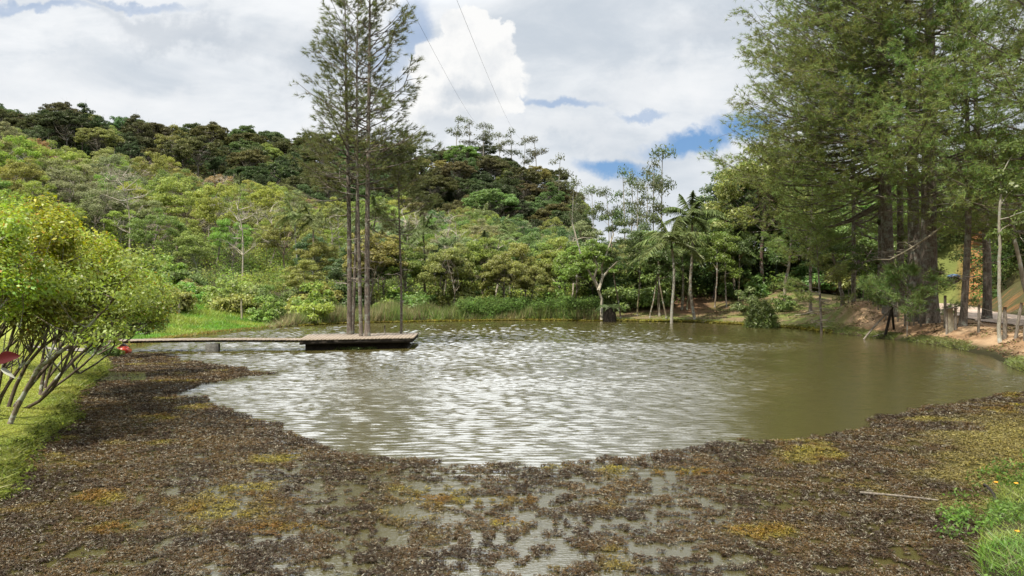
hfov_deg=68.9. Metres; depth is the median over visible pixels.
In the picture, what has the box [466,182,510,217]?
ridge tree
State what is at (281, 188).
hillside tree
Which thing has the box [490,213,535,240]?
hillside tree
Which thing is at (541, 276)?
woodland tree
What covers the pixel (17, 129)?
hillside tree
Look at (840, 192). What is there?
bank pine
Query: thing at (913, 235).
bank pine
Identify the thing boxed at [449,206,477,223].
hillside tree
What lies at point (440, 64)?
power line
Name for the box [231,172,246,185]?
forest palm
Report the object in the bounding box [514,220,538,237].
hillside tree
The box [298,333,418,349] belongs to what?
deck platform
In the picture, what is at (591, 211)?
skyline eucalyptus
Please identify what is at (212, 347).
footbridge
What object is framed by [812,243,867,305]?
leaning tree
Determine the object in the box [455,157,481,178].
ridge tree
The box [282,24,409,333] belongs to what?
island pine
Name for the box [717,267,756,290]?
scrub bush
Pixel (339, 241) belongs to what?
hillside tree
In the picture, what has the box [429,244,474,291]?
woodland tree
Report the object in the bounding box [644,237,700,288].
woodland tree
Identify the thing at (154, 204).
hillside tree
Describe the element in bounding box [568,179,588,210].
skyline eucalyptus
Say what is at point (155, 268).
scrub bush
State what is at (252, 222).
hillside tree
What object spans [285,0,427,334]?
island pine
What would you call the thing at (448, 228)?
bare tree
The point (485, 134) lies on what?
skyline eucalyptus
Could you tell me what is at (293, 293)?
scrub bush
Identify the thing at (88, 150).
ridge tree
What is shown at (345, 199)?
ridge tree
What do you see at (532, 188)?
ridge tree
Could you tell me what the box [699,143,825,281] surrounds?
woodland tree
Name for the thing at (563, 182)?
skyline eucalyptus
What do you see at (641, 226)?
woodland tree
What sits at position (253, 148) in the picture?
ridge tree
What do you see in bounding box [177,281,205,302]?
scrub bush
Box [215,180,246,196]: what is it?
hillside tree
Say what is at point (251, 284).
scrub bush
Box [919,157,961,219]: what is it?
woodland tree
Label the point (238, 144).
ridge tree
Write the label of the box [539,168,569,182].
ridge tree
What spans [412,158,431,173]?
ridge tree
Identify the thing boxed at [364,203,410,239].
hillside tree
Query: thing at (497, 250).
bare tree
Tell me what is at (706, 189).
woodland tree
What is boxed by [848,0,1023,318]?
bank pine
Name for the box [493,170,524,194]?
ridge tree
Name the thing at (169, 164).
hillside tree
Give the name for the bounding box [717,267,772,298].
scrub bush
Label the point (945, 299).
fence post
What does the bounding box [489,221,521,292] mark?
forest palm
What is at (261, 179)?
ridge tree
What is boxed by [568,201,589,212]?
ridge tree
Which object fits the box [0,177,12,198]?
hillside tree
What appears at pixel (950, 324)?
picket gate
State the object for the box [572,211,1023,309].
undergrowth
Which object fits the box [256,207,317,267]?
hillside tree
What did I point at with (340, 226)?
hillside tree
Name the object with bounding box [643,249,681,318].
slender tree
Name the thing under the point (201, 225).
hillside tree
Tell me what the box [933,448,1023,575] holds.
bank herbs
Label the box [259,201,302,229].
hillside tree
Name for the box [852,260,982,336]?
pine sapling
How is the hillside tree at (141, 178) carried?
on the ground at (1012, 297)
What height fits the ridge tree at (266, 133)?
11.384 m
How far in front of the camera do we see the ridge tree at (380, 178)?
172.56 m
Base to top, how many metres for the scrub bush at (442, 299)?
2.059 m
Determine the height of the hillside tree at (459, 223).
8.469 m
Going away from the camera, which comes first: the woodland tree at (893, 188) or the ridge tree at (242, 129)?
the woodland tree at (893, 188)
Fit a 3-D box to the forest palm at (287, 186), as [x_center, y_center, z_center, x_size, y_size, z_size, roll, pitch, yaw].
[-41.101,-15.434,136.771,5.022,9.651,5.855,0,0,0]
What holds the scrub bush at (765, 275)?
on the ground at (1012, 297)
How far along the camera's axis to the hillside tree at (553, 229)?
130.95 m
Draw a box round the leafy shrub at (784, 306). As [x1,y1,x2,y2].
[770,292,796,311]
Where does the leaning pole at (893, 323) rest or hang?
on the ground at (1012, 297)
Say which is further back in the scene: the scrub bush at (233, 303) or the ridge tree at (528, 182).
the ridge tree at (528, 182)
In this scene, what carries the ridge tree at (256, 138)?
on the ground at (1012, 297)
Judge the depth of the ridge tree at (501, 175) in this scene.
205.16 m
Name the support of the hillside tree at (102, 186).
on the ground at (1012, 297)
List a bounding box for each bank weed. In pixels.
[87,340,110,353]
[90,346,125,357]
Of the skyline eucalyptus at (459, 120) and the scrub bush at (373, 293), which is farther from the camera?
the skyline eucalyptus at (459, 120)
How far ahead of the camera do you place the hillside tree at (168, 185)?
87.59 m
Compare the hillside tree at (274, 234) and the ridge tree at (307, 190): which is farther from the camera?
the ridge tree at (307, 190)
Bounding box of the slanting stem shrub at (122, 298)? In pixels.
[0,242,178,423]
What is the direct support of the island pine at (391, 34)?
on the deck platform
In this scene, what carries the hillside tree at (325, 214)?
on the ground at (1012, 297)
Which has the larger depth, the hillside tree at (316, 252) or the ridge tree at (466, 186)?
the ridge tree at (466, 186)
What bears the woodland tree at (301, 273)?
on the ground at (1012, 297)
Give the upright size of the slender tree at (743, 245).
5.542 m
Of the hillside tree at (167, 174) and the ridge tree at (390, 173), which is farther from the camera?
the ridge tree at (390, 173)
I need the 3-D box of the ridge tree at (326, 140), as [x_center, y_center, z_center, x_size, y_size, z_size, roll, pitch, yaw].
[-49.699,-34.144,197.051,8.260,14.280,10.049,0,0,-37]
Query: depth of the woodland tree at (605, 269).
63.15 m
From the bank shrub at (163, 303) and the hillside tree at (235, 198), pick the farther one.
the hillside tree at (235, 198)
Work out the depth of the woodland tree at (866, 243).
61.68 m
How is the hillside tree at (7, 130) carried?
on the ground at (1012, 297)
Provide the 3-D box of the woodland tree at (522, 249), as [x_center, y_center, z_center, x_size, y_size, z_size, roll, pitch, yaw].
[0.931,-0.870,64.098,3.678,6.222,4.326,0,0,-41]
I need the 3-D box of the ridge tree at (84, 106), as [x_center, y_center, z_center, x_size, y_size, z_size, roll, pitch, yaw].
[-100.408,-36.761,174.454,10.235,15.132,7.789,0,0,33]
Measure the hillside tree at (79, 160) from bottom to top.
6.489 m
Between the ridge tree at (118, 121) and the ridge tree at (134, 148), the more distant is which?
the ridge tree at (118, 121)
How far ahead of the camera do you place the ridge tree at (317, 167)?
177.03 m
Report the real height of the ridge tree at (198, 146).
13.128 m
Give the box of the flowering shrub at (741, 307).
[730,286,758,315]
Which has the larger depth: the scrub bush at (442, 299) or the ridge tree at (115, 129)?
the ridge tree at (115, 129)
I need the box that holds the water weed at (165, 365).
[0,352,1023,575]
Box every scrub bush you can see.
[137,269,186,292]
[138,252,188,285]
[138,262,174,271]
[147,287,197,312]
[160,274,177,287]
[161,268,210,286]
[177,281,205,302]
[179,278,202,294]
[195,285,222,294]
[200,277,248,308]
[203,293,262,312]
[221,282,265,293]
[237,286,274,310]
[245,294,286,322]
[250,287,287,307]
[258,284,283,301]
[281,285,298,299]
[286,281,343,306]
[286,287,332,299]
[288,302,335,320]
[289,279,337,306]
[321,283,364,310]
[346,286,379,299]
[372,284,416,307]
[387,291,439,308]
[424,290,446,306]
[432,281,484,307]
[458,281,498,311]
[533,288,572,312]
[588,277,628,304]
[601,286,654,309]
[618,271,645,288]
[635,273,675,306]
[675,274,702,292]
[692,266,718,291]
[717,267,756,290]
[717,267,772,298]
[745,273,776,285]
[766,263,786,276]
[778,261,835,289]
[812,269,859,293]
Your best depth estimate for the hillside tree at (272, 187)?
115.97 m
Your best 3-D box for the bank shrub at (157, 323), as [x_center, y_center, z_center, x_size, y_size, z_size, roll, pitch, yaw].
[-10.633,0.906,21.037,2.405,3.044,2.233,0,0,20]
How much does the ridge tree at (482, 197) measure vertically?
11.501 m
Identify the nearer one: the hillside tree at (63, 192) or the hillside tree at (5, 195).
the hillside tree at (5, 195)
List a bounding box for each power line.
[407,1,490,131]
[457,1,521,139]
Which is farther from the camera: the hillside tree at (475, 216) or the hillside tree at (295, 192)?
the hillside tree at (295, 192)
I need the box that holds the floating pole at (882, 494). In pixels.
[860,491,937,500]
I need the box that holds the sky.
[0,0,1023,250]
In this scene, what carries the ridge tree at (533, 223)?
on the ground at (1012, 297)
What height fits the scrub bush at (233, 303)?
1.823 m
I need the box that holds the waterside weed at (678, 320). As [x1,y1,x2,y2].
[298,318,833,332]
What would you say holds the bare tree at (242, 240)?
on the ground at (1012, 297)
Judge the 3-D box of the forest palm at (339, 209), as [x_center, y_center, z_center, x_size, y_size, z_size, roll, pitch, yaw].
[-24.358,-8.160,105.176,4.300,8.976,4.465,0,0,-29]
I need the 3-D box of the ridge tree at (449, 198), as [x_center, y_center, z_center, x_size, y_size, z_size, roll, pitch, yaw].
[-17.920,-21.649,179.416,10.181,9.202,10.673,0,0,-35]
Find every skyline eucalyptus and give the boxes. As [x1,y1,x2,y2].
[419,138,435,151]
[444,115,470,155]
[458,119,480,145]
[474,121,494,155]
[479,123,498,173]
[489,131,506,179]
[500,127,522,157]
[518,137,533,164]
[521,135,548,171]
[545,152,573,190]
[565,176,585,224]
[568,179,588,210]
[579,185,604,229]
[595,187,620,226]
[606,164,635,238]
[616,169,647,230]
[623,178,649,227]
[631,171,662,225]
[633,154,671,229]
[646,143,676,229]
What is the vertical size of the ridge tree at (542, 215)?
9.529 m
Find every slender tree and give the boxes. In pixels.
[598,214,631,318]
[625,230,649,315]
[634,240,678,317]
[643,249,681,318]
[665,223,705,309]
[701,231,737,307]
[713,235,743,306]
[727,235,756,300]
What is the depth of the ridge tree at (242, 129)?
207.97 m
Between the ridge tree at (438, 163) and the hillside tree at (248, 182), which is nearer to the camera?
the hillside tree at (248, 182)
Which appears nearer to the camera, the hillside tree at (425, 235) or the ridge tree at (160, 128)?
the hillside tree at (425, 235)
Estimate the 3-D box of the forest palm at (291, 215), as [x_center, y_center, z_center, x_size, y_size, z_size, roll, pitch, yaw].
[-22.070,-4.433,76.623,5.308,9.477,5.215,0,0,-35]
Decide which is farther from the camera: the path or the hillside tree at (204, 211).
the hillside tree at (204, 211)
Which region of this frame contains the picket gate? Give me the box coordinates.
[945,306,957,334]
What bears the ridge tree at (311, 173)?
on the ground at (1012, 297)
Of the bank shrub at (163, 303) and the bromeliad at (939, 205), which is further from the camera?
the bromeliad at (939, 205)
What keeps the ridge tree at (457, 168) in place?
on the ground at (1012, 297)
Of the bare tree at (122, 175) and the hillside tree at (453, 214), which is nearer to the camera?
the bare tree at (122, 175)
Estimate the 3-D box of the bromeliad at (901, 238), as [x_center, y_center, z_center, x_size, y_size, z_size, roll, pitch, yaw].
[20.889,-2.769,40.206,0.909,0.542,1.045,0,0,0]
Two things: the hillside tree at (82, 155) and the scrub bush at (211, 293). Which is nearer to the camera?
the scrub bush at (211, 293)
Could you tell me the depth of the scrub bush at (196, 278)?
62.21 m
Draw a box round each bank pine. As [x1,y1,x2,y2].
[696,0,1023,305]
[701,0,965,316]
[721,0,1023,321]
[746,0,1023,323]
[756,164,863,311]
[760,3,1023,306]
[773,219,858,332]
[776,83,920,301]
[819,0,1023,326]
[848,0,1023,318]
[882,0,1023,252]
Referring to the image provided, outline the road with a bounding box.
[939,303,1023,325]
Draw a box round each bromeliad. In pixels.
[869,216,880,225]
[871,258,881,264]
[894,234,907,240]
[929,198,945,207]
[931,266,944,275]
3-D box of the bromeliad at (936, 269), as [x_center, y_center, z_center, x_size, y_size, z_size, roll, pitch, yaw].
[20.692,-0.843,36.169,0.766,0.504,0.807,0,0,0]
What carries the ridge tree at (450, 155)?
on the ground at (1012, 297)
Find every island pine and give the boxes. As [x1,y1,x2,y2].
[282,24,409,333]
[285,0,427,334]
[289,0,447,335]
[293,0,423,335]
[359,126,442,333]
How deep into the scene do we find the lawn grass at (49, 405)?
15.45 m
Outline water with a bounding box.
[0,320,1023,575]
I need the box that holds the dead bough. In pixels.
[877,225,942,265]
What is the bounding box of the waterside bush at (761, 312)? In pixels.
[743,294,781,327]
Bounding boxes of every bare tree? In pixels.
[100,165,124,233]
[102,169,154,255]
[108,160,136,191]
[211,173,233,196]
[219,186,256,278]
[250,200,262,248]
[255,196,284,264]
[323,213,342,252]
[394,206,423,290]
[407,210,430,224]
[432,210,458,293]
[436,225,472,282]
[494,238,527,296]
[568,229,595,294]
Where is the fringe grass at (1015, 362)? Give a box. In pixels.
[616,318,1023,371]
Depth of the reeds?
56.56 m
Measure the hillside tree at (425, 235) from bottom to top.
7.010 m
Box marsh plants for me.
[454,294,604,318]
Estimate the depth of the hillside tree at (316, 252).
65.72 m
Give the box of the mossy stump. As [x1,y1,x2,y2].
[595,304,625,321]
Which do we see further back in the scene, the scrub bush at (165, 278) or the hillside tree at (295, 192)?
the hillside tree at (295, 192)
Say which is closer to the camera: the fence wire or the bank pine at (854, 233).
the fence wire
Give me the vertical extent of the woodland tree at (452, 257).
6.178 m
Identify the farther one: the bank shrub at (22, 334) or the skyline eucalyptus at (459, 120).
the skyline eucalyptus at (459, 120)
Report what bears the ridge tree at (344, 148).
on the ground at (1012, 297)
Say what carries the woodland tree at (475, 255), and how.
on the ground at (1012, 297)
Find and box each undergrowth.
[3,182,593,302]
[48,137,594,239]
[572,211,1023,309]
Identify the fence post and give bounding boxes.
[943,295,946,327]
[977,304,980,332]
[1002,307,1007,339]
[1014,303,1022,338]
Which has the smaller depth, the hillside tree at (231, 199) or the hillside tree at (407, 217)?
the hillside tree at (231, 199)
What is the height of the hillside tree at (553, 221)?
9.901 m
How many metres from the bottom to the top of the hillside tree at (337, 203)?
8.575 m
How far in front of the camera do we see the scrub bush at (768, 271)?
71.94 m
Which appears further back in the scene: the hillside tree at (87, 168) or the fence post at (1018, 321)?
the hillside tree at (87, 168)
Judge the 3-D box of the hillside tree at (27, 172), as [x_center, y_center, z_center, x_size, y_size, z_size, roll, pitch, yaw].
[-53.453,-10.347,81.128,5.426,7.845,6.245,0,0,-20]
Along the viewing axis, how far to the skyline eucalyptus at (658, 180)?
103.47 m
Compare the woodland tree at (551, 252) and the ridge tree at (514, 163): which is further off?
the ridge tree at (514, 163)
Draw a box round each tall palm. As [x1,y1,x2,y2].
[624,214,715,323]
[656,190,730,319]
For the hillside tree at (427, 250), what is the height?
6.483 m
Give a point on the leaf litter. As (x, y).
(1003, 345)
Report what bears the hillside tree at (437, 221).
on the ground at (1012, 297)
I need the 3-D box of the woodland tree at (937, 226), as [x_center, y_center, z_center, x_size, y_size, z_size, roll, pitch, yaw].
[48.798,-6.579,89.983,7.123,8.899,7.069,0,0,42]
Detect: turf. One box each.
[617,299,874,333]
[956,472,1023,575]
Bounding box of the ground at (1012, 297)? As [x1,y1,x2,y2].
[0,145,1023,575]
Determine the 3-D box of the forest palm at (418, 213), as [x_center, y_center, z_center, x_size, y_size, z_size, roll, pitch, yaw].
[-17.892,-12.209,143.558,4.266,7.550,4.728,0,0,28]
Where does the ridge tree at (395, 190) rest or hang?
on the ground at (1012, 297)
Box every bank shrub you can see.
[0,189,37,264]
[0,192,111,338]
[0,201,59,353]
[0,271,96,404]
[3,215,145,408]
[31,240,146,395]
[33,260,71,371]
[43,255,179,388]
[70,267,181,373]
[92,317,167,354]
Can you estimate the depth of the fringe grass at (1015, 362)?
33.34 m
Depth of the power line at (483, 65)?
57.62 m
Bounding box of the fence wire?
[946,302,1023,328]
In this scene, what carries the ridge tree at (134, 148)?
on the ground at (1012, 297)
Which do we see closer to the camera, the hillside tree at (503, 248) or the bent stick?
the bent stick
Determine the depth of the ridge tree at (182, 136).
196.67 m
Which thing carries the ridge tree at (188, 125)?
on the ground at (1012, 297)
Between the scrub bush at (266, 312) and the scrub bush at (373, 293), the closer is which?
the scrub bush at (266, 312)
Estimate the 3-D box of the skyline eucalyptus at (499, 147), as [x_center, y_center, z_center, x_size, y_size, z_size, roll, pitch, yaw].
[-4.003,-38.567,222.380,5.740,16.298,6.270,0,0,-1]
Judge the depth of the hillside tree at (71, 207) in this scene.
76.95 m
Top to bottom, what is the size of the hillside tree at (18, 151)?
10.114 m
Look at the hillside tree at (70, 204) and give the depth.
80.15 m
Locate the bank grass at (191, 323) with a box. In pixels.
[122,299,294,345]
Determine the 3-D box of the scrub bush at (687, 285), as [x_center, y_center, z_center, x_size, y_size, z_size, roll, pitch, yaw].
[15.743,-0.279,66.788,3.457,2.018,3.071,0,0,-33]
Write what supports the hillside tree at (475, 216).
on the ground at (1012, 297)
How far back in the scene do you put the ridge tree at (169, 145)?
168.31 m
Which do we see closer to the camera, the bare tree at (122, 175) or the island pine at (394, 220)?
the island pine at (394, 220)
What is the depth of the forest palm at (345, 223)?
85.02 m
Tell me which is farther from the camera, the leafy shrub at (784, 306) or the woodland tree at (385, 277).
the woodland tree at (385, 277)
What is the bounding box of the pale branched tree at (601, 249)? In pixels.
[553,213,622,319]
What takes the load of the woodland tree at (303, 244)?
on the ground at (1012, 297)
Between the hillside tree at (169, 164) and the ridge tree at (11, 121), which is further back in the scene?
the ridge tree at (11, 121)
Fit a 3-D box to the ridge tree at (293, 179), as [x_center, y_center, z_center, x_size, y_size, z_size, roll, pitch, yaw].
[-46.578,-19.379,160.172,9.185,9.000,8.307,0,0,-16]
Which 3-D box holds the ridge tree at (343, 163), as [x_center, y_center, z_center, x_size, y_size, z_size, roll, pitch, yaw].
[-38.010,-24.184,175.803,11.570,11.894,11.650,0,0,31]
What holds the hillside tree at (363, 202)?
on the ground at (1012, 297)
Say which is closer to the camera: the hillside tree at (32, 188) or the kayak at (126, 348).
the kayak at (126, 348)
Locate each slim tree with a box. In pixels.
[953,127,1023,291]
[973,142,1023,233]
[980,141,1023,342]
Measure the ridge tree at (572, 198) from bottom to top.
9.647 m
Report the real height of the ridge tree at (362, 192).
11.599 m
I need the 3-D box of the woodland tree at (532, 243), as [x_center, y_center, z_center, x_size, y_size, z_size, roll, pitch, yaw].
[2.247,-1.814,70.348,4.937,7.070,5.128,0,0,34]
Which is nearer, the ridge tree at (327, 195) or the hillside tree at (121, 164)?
the hillside tree at (121, 164)
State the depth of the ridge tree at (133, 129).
182.78 m
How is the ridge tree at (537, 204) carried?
on the ground at (1012, 297)
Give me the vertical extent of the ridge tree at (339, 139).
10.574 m
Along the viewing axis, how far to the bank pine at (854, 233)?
49.27 m
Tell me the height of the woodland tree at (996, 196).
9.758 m
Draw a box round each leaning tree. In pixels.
[768,232,804,302]
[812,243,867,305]
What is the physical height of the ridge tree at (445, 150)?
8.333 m
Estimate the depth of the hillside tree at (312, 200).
137.18 m
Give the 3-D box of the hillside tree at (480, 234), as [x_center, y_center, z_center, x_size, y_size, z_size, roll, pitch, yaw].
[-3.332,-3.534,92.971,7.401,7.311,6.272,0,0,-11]
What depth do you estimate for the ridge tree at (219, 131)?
200.18 m
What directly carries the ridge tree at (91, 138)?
on the ground at (1012, 297)
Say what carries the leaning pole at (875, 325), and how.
in the water
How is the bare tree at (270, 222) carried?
on the ground at (1012, 297)
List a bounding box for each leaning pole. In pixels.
[863,307,891,339]
[883,306,892,336]
[890,304,894,329]
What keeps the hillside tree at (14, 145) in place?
on the ground at (1012, 297)
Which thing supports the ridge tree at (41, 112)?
on the ground at (1012, 297)
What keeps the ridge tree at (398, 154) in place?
on the ground at (1012, 297)
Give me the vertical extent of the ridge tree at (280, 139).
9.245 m
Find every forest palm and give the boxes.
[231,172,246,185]
[268,198,321,279]
[278,178,297,195]
[323,198,346,252]
[336,204,376,234]
[412,206,425,218]
[468,201,496,217]
[487,214,518,232]
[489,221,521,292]
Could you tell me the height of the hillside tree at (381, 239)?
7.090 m
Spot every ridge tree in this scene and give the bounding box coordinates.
[0,108,24,129]
[0,110,26,120]
[5,109,29,117]
[14,114,25,128]
[16,114,61,137]
[23,124,60,147]
[29,112,59,136]
[33,107,54,137]
[34,107,93,148]
[38,98,75,112]
[54,131,84,146]
[59,109,101,151]
[67,102,101,151]
[68,127,124,151]
[84,145,105,157]
[87,125,121,143]
[90,118,119,130]
[103,131,145,157]
[107,116,131,135]
[114,141,146,163]
[117,118,148,130]
[119,113,153,137]
[125,136,160,149]
[126,122,173,139]
[129,147,165,166]
[154,122,189,155]
[154,129,186,148]
[160,141,184,161]
[172,134,229,177]
[178,122,204,134]
[189,124,230,142]
[201,142,220,171]
[205,156,233,175]
[209,145,237,171]
[217,164,237,176]
[222,166,276,184]
[223,132,269,146]
[226,149,273,166]
[227,125,256,139]
[228,139,268,154]
[235,145,271,166]
[247,173,274,191]
[257,130,288,141]
[258,160,299,183]
[258,162,284,183]
[260,142,283,160]
[267,136,291,154]
[272,141,296,154]
[274,156,293,164]
[276,152,309,172]
[276,175,315,195]
[282,142,299,152]
[285,145,315,162]
[288,166,300,175]
[293,184,328,207]
[294,132,332,145]
[294,171,342,192]
[302,163,328,172]
[307,135,340,163]
[309,165,346,209]
[317,191,336,205]
[326,194,360,207]
[330,161,371,185]
[331,145,370,160]
[331,148,365,166]
[332,134,358,146]
[332,185,355,194]
[334,156,359,169]
[350,185,378,199]
[352,181,393,202]
[360,166,394,190]
[371,162,410,194]
[384,189,415,214]
[388,151,411,170]
[393,142,418,158]
[396,197,428,220]
[404,182,442,216]
[405,161,425,182]
[410,173,461,209]
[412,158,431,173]
[417,150,425,157]
[423,185,457,207]
[424,149,439,168]
[424,167,450,177]
[430,150,452,162]
[430,160,451,168]
[434,200,469,222]
[437,177,478,201]
[439,148,466,162]
[439,160,477,179]
[443,144,480,182]
[451,153,478,182]
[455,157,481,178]
[455,182,476,200]
[459,194,488,214]
[461,188,520,216]
[463,178,484,189]
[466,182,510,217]
[470,170,494,182]
[474,155,502,169]
[475,137,496,155]
[475,157,510,177]
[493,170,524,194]
[493,184,519,217]
[494,168,512,180]
[495,198,534,218]
[502,157,521,169]
[502,165,542,198]
[507,216,527,227]
[515,173,540,195]
[515,183,541,199]
[519,164,553,184]
[520,195,539,202]
[526,199,566,213]
[527,202,571,226]
[528,219,544,232]
[534,180,564,202]
[536,181,571,196]
[538,177,558,187]
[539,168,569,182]
[544,210,597,232]
[561,189,572,203]
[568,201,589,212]
[570,191,584,203]
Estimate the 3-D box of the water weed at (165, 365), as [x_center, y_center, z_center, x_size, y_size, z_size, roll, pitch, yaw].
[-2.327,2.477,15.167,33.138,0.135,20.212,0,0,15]
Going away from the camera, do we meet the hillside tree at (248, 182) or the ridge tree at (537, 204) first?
the hillside tree at (248, 182)
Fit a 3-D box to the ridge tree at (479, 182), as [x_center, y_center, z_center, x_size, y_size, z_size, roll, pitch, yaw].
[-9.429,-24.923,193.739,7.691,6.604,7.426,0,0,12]
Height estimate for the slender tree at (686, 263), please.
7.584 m
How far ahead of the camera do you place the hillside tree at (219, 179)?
136.03 m
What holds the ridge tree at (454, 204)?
on the ground at (1012, 297)
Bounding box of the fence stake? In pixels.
[919,305,921,326]
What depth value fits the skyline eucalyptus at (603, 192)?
108.04 m
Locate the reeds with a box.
[262,296,599,327]
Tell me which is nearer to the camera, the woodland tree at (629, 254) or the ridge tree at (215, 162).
the woodland tree at (629, 254)
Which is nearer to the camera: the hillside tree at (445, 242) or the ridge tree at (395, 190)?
the hillside tree at (445, 242)
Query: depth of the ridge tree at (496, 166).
206.71 m
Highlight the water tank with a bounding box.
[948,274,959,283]
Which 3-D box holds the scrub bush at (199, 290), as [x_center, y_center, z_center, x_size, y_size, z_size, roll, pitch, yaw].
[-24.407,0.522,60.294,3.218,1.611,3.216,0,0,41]
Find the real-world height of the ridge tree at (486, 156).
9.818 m
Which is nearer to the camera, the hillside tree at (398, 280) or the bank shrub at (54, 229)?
the bank shrub at (54, 229)
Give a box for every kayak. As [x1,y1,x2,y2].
[0,351,19,377]
[117,343,131,353]
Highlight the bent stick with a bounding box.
[983,483,997,499]
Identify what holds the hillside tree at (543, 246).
on the ground at (1012, 297)
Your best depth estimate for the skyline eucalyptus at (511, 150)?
223.47 m
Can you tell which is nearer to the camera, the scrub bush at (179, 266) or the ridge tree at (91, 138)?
the scrub bush at (179, 266)
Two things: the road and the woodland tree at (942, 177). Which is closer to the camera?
the road
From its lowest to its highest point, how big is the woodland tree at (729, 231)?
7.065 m
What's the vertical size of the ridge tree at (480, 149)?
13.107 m
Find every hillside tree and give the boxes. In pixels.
[0,121,24,152]
[0,127,40,141]
[0,128,46,175]
[0,135,45,192]
[0,157,47,195]
[0,163,34,197]
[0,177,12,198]
[0,188,19,209]
[5,143,36,159]
[7,175,60,212]
[12,138,47,161]
[25,157,78,189]
[28,137,57,158]
[30,179,56,209]
[35,135,65,158]
[35,145,85,203]
[42,166,100,207]
[51,145,81,161]
[53,199,86,225]
[61,202,99,227]
[64,145,88,163]
[65,159,105,204]
[67,158,82,164]
[67,181,128,238]
[77,183,136,234]
[78,157,118,181]
[83,153,116,170]
[88,149,136,188]
[89,146,123,164]
[93,171,126,219]
[95,156,134,175]
[100,209,149,252]
[103,176,151,216]
[112,155,141,181]
[113,172,149,193]
[113,195,166,224]
[116,179,156,229]
[123,207,188,257]
[128,151,175,179]
[148,176,206,225]
[149,168,201,205]
[150,152,181,178]
[151,159,177,172]
[154,201,182,226]
[154,214,200,261]
[158,167,208,198]
[172,196,193,220]
[172,230,216,274]
[185,205,218,241]
[189,180,245,264]
[197,176,213,186]
[201,197,233,238]
[203,174,233,188]
[205,218,253,272]
[207,191,245,216]
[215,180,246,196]
[225,195,248,216]
[226,191,253,212]
[236,178,260,221]
[242,179,256,194]
[243,185,287,220]
[244,182,283,208]
[245,212,268,232]
[249,222,271,251]
[250,219,280,258]
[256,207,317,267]
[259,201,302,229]
[260,184,293,206]
[283,199,304,222]
[284,189,313,210]
[284,238,341,280]
[287,224,322,238]
[290,230,326,274]
[291,231,338,275]
[292,194,315,205]
[304,203,341,235]
[316,197,352,223]
[323,227,351,247]
[334,221,360,239]
[338,201,359,219]
[343,211,408,281]
[352,228,387,300]
[359,195,386,205]
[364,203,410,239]
[384,196,411,215]
[391,258,420,284]
[401,222,429,246]
[402,211,419,221]
[403,214,415,225]
[412,233,438,290]
[413,235,441,285]
[415,219,445,237]
[418,235,465,289]
[421,217,449,242]
[426,210,452,228]
[426,234,473,284]
[435,210,452,222]
[440,223,478,246]
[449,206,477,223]
[450,206,473,219]
[451,211,489,230]
[451,220,477,229]
[453,220,492,237]
[457,218,506,276]
[459,231,503,251]
[463,232,511,255]
[484,213,500,221]
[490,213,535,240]
[494,232,548,291]
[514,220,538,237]
[522,227,551,239]
[528,236,582,286]
[537,216,567,236]
[537,232,557,281]
[538,225,557,237]
[552,225,583,283]
[556,221,603,241]
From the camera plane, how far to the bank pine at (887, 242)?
40.80 m
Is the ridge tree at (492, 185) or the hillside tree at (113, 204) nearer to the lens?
the hillside tree at (113, 204)
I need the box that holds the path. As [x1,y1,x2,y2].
[26,345,84,350]
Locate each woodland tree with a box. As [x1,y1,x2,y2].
[278,259,323,295]
[292,233,331,278]
[323,247,364,285]
[342,229,408,305]
[363,239,403,296]
[377,239,429,291]
[413,242,474,306]
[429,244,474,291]
[460,237,513,289]
[479,251,530,296]
[484,258,518,298]
[506,242,544,296]
[511,231,553,295]
[516,261,556,300]
[528,236,579,298]
[551,246,601,297]
[564,236,622,296]
[593,242,637,281]
[615,221,651,253]
[617,245,653,288]
[637,230,659,285]
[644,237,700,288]
[685,182,775,272]
[695,218,752,297]
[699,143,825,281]
[705,160,762,273]
[711,218,773,248]
[745,168,820,278]
[761,180,862,260]
[819,183,907,287]
[820,212,904,274]
[891,171,920,217]
[892,207,950,234]
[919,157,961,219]
[919,166,965,247]
[938,147,971,166]
[956,192,1023,249]
[976,183,1023,208]
[992,188,1023,241]
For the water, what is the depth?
14.73 m
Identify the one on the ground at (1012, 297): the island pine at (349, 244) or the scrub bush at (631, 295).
the scrub bush at (631, 295)
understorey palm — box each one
[286,205,339,274]
[351,194,392,283]
[401,213,447,293]
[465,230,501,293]
[626,243,688,316]
[653,230,707,310]
[718,231,764,298]
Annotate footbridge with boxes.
[85,338,300,351]
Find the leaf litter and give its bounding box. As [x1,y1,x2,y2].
[617,297,1023,361]
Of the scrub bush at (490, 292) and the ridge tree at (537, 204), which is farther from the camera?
the ridge tree at (537, 204)
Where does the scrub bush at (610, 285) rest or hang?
on the ground at (1012, 297)
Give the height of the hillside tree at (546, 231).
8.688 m
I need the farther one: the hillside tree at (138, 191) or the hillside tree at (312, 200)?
the hillside tree at (312, 200)
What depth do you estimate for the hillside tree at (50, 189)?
87.82 m
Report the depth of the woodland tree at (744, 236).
67.92 m
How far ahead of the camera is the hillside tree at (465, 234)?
89.41 m
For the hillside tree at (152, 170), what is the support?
on the ground at (1012, 297)
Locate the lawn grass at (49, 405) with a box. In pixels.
[0,337,117,499]
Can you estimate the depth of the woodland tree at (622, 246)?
69.54 m
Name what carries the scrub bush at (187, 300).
on the ground at (1012, 297)
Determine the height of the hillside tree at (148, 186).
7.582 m
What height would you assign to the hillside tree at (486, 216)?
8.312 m
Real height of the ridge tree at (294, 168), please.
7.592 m

